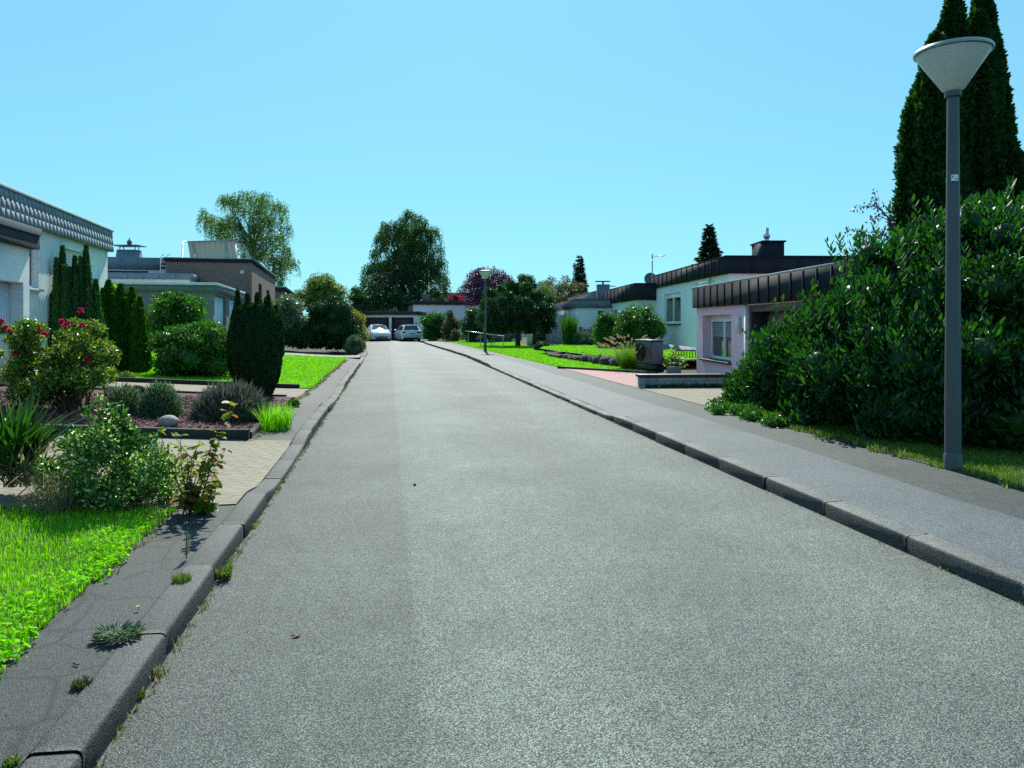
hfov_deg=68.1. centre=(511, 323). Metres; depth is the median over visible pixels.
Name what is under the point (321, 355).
grey path
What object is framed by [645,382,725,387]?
wall weeds
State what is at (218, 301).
garage door
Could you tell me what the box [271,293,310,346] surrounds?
silver shrub
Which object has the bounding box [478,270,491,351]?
street lamp
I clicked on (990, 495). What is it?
pavement edge strip
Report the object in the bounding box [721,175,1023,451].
laurel hedge
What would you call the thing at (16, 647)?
clover
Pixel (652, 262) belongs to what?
tv aerial
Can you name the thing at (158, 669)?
gutter weed
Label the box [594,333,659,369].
fountain grass
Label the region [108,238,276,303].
brick house
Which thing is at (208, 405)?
lavender
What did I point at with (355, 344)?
sage bush
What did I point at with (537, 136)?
sky
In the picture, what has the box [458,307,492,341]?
dark bush
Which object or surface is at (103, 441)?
variegated shrub
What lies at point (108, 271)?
window
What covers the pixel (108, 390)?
garden stone
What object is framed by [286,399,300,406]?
path weed
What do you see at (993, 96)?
thuja tree
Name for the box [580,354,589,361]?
wall rock
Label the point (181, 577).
moss tuft
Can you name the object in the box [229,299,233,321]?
garage door
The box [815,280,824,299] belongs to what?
olive shrub
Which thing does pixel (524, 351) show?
lawn grass
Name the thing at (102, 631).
grey rosette
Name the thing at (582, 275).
spruce
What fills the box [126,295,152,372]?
cypress tree
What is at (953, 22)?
thuja tree
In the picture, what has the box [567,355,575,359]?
wall rock
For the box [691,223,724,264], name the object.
spruce
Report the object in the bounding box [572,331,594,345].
grey green shrub
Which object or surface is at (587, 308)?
grey fascia house
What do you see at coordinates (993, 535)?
pavement
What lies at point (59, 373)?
rose bush
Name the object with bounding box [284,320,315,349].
bush
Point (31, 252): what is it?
window
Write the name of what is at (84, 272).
juniper
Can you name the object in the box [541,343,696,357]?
terrace grass
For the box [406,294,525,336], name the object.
bungalow
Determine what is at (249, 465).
driveway
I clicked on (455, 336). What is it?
conical shrub
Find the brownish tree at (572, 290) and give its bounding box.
[538,275,587,303]
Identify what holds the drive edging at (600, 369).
on the ground at (342, 351)
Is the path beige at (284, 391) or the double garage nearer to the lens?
the path beige at (284, 391)
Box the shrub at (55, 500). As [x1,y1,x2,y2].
[2,465,112,515]
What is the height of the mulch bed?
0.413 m
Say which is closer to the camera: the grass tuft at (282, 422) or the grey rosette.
the grey rosette
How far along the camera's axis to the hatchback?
67.75 m
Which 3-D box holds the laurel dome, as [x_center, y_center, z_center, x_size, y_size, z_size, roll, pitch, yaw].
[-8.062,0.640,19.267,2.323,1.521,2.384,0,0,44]
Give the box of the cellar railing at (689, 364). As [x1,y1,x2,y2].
[675,350,695,366]
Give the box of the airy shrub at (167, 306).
[147,290,207,337]
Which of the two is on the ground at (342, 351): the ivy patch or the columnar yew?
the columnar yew
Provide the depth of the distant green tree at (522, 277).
95.47 m
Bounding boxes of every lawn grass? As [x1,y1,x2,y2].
[0,503,175,663]
[448,341,640,370]
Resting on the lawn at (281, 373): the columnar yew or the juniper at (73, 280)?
the juniper at (73, 280)
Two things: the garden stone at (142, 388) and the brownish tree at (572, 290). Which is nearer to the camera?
the garden stone at (142, 388)
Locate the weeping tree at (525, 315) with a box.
[474,278,558,345]
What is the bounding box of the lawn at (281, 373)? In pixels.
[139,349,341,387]
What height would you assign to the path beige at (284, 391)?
0.495 m
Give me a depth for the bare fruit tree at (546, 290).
73.58 m
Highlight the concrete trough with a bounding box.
[666,366,680,373]
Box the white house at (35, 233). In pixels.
[0,182,114,383]
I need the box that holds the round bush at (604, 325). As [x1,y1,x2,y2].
[590,312,620,347]
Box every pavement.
[0,504,236,767]
[244,358,358,441]
[421,340,1023,570]
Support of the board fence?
on the lawn terrace
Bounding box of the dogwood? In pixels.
[155,400,237,514]
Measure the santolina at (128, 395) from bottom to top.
0.794 m
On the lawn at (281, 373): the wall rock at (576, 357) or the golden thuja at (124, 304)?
the golden thuja at (124, 304)
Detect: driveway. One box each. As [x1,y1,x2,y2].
[0,435,291,507]
[567,369,646,385]
[632,386,723,405]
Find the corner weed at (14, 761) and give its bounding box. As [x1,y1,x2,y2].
[1,752,21,767]
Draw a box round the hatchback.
[366,324,390,340]
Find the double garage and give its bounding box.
[361,311,426,339]
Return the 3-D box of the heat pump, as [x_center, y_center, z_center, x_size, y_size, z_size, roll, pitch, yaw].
[4.221,0.985,23.310,0.485,0.990,0.950,0,0,-22]
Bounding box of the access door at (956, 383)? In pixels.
[953,380,960,409]
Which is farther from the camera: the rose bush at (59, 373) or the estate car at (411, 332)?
the estate car at (411, 332)
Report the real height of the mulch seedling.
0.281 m
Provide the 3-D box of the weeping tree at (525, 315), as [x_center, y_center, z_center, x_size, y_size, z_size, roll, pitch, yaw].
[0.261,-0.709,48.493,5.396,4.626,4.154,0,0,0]
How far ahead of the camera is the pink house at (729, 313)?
18.88 m
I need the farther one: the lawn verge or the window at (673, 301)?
the window at (673, 301)
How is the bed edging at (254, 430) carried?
on the ground at (342, 351)
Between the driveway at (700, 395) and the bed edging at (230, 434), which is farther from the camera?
the driveway at (700, 395)
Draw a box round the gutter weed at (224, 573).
[214,563,236,580]
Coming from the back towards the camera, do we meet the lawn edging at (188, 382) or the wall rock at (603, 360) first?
the wall rock at (603, 360)
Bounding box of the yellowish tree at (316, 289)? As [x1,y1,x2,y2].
[293,272,350,308]
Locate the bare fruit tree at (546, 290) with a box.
[533,281,555,297]
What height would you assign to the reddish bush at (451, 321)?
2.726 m
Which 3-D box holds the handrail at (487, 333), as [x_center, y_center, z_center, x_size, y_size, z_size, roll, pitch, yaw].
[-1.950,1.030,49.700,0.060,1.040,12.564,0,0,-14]
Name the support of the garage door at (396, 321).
in the double garage
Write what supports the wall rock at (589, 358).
on the right lawn
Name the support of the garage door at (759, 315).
in the pink house at (729, 313)
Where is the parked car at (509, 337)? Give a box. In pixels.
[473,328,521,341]
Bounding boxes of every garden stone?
[103,384,122,395]
[132,385,144,393]
[158,415,179,426]
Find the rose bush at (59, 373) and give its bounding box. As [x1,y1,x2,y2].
[0,307,122,412]
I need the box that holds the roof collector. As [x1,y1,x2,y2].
[181,240,250,258]
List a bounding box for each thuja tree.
[886,28,971,242]
[935,0,979,210]
[968,0,1021,204]
[1002,104,1023,223]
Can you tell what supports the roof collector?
on the brick house at (251, 277)
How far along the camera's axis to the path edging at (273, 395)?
14.79 m
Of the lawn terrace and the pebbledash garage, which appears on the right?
the lawn terrace
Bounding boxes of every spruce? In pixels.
[571,263,578,281]
[573,255,588,294]
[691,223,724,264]
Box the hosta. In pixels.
[660,344,687,367]
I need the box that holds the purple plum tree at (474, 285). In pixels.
[456,266,512,307]
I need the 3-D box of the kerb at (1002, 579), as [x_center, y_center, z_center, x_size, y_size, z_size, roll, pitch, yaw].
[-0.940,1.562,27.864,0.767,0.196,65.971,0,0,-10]
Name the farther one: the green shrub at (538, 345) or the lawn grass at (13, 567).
the green shrub at (538, 345)
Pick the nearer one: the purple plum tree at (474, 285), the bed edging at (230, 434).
the bed edging at (230, 434)
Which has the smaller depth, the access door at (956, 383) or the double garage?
the access door at (956, 383)
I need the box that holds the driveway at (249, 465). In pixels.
[0,435,291,507]
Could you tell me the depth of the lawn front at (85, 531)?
5.30 m
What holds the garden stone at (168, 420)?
on the mulch bed
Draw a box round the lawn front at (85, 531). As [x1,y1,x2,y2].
[0,506,168,631]
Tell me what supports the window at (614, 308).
in the house at (621, 298)
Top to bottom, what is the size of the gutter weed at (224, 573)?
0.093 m
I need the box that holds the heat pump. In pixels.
[635,339,663,372]
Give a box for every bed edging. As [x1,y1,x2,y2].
[30,423,249,439]
[250,405,284,437]
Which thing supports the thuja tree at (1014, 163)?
on the ground at (342, 351)
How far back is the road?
4.00 m
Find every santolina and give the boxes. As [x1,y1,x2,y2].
[98,382,144,414]
[134,379,184,417]
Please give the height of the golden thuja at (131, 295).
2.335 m
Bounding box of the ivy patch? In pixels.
[704,391,800,427]
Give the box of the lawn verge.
[784,421,1023,488]
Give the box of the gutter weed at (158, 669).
[152,664,163,678]
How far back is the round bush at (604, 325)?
35.53 m
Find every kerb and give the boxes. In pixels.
[19,347,366,767]
[424,342,1023,604]
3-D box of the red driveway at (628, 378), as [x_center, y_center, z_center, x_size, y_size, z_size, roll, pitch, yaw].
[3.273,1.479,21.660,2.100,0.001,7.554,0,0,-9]
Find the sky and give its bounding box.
[0,0,1023,317]
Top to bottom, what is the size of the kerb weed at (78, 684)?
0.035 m
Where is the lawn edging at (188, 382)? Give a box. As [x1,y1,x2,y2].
[113,377,299,388]
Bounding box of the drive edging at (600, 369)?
[557,366,657,373]
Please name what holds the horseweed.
on the pavement at (38, 695)
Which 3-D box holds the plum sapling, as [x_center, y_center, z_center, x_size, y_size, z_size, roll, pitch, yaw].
[5.962,-0.306,12.699,1.066,3.816,0.818,0,0,0]
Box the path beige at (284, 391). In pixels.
[29,382,307,396]
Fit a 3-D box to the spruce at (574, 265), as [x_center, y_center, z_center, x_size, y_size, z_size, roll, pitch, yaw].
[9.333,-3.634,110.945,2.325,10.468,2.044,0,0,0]
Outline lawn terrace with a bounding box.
[541,348,696,358]
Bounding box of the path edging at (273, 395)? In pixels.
[0,384,286,396]
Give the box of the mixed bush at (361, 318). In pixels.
[342,308,370,348]
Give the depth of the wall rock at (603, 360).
26.22 m
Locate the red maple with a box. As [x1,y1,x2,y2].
[448,293,465,300]
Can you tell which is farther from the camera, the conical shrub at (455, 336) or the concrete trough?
the conical shrub at (455, 336)
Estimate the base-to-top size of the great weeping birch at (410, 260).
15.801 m
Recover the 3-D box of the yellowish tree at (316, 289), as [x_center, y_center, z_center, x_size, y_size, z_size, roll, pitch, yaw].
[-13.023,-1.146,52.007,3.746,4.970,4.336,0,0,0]
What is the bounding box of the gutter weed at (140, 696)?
[137,689,145,700]
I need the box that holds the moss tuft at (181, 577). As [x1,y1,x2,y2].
[170,570,192,583]
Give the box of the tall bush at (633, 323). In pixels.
[611,303,668,348]
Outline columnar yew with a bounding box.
[224,289,285,396]
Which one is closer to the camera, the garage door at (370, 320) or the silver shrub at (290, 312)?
the silver shrub at (290, 312)
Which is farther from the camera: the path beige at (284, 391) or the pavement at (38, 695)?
the path beige at (284, 391)
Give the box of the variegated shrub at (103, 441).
[27,394,192,511]
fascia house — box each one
[526,281,614,345]
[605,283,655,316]
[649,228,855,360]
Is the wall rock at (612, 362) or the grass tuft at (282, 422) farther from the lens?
the wall rock at (612, 362)
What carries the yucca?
on the driveway at (249, 465)
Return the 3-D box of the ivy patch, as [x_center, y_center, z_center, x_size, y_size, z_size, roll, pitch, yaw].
[4.014,1.375,13.000,1.403,0.307,4.466,0,0,14]
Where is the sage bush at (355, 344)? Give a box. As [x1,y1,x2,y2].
[343,334,366,354]
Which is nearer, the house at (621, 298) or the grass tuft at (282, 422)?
the grass tuft at (282, 422)
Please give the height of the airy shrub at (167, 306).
2.255 m
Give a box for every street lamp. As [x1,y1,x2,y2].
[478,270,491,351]
[913,37,994,472]
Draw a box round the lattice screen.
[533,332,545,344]
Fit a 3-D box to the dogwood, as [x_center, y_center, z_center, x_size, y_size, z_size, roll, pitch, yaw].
[-2.463,1.051,5.972,0.680,0.916,0.373,0,0,0]
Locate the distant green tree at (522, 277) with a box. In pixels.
[517,273,538,290]
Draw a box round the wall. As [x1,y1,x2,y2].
[635,373,733,387]
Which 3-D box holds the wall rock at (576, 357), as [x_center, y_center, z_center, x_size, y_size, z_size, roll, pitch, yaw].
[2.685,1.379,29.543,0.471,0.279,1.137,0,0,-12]
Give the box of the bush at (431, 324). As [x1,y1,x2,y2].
[420,310,446,340]
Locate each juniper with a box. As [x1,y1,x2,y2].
[47,245,73,355]
[67,255,81,361]
[77,243,92,325]
[80,278,108,369]
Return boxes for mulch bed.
[0,386,292,428]
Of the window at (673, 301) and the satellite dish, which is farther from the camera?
the satellite dish
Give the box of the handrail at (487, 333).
[466,331,503,348]
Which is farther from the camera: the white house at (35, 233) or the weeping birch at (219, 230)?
the weeping birch at (219, 230)
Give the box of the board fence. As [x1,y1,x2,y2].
[578,327,594,333]
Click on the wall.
(686, 378)
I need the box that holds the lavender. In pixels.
[182,375,272,422]
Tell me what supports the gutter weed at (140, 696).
on the road
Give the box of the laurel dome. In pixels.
[141,319,229,377]
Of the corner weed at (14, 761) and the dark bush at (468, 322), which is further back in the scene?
the dark bush at (468, 322)
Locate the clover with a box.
[0,516,162,679]
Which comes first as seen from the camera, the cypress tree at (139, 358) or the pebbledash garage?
the cypress tree at (139, 358)
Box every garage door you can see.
[0,282,9,383]
[214,295,222,325]
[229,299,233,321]
[365,317,388,339]
[392,317,413,339]
[749,302,809,346]
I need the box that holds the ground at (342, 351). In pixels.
[18,337,1021,767]
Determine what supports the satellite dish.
attached to the house at (621, 298)
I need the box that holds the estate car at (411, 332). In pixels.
[394,325,420,340]
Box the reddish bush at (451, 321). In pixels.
[440,310,459,340]
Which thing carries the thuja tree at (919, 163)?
on the ground at (342, 351)
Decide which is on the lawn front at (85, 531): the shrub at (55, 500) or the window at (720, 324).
the shrub at (55, 500)
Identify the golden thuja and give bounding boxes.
[100,279,121,370]
[114,283,131,371]
[126,286,136,310]
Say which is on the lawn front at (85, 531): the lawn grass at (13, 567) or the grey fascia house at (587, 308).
the lawn grass at (13, 567)
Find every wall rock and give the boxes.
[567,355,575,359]
[573,355,580,360]
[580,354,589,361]
[588,355,595,362]
[591,354,604,363]
[599,355,612,365]
[608,357,621,366]
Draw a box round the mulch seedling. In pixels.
[118,370,137,377]
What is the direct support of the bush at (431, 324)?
on the ground at (342, 351)
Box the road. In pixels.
[94,340,1023,767]
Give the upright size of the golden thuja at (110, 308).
2.474 m
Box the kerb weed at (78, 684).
[64,674,95,689]
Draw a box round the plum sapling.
[835,189,900,276]
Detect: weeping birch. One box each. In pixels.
[195,189,301,286]
[356,209,452,310]
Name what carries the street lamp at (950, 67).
on the lawn verge
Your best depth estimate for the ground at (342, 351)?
36.18 m
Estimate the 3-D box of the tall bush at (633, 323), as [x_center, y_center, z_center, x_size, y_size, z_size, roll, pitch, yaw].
[5.795,0.144,34.708,2.648,2.256,2.224,0,0,0]
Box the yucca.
[0,387,109,488]
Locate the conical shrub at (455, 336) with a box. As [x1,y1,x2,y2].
[450,328,461,340]
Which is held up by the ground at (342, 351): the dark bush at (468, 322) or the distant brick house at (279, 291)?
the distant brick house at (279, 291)
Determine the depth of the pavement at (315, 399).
14.13 m
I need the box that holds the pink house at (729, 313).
[691,259,862,372]
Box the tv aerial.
[651,255,664,275]
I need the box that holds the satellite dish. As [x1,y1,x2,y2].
[644,273,654,282]
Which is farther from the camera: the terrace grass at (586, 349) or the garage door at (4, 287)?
the terrace grass at (586, 349)
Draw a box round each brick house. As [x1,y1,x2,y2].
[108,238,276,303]
[275,287,296,301]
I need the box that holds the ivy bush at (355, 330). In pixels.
[333,319,363,351]
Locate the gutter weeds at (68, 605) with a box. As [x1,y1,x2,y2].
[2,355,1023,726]
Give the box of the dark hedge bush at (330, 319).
[305,291,359,349]
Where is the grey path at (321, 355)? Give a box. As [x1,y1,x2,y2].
[285,353,360,356]
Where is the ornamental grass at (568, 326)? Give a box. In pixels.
[558,312,580,344]
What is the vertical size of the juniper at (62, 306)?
3.172 m
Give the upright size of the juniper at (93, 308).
2.417 m
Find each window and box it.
[29,250,43,291]
[108,271,148,272]
[612,306,616,315]
[665,292,680,324]
[699,315,730,364]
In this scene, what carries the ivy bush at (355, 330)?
on the ground at (342, 351)
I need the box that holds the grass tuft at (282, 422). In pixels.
[249,400,302,430]
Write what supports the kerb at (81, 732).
on the ground at (342, 351)
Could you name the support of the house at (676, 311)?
on the ground at (342, 351)
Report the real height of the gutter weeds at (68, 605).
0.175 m
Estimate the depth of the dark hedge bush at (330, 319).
37.28 m
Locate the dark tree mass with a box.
[347,285,375,313]
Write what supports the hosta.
on the ground at (342, 351)
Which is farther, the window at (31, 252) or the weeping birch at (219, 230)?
the weeping birch at (219, 230)
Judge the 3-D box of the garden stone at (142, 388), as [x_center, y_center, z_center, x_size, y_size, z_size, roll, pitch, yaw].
[-7.027,1.242,14.249,0.279,0.174,0.198,0,0,0]
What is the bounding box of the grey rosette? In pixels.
[88,620,147,643]
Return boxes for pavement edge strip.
[436,340,1023,519]
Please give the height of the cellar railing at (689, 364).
0.602 m
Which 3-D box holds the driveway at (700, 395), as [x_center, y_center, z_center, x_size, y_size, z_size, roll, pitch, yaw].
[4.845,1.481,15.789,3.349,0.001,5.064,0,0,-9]
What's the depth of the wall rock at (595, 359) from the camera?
27.09 m
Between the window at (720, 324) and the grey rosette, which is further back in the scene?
the window at (720, 324)
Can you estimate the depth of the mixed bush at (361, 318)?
40.45 m
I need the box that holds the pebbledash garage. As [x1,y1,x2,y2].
[111,281,244,348]
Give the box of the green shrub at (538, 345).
[532,340,549,350]
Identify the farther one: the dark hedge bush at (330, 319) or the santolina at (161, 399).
the dark hedge bush at (330, 319)
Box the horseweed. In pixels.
[183,530,190,558]

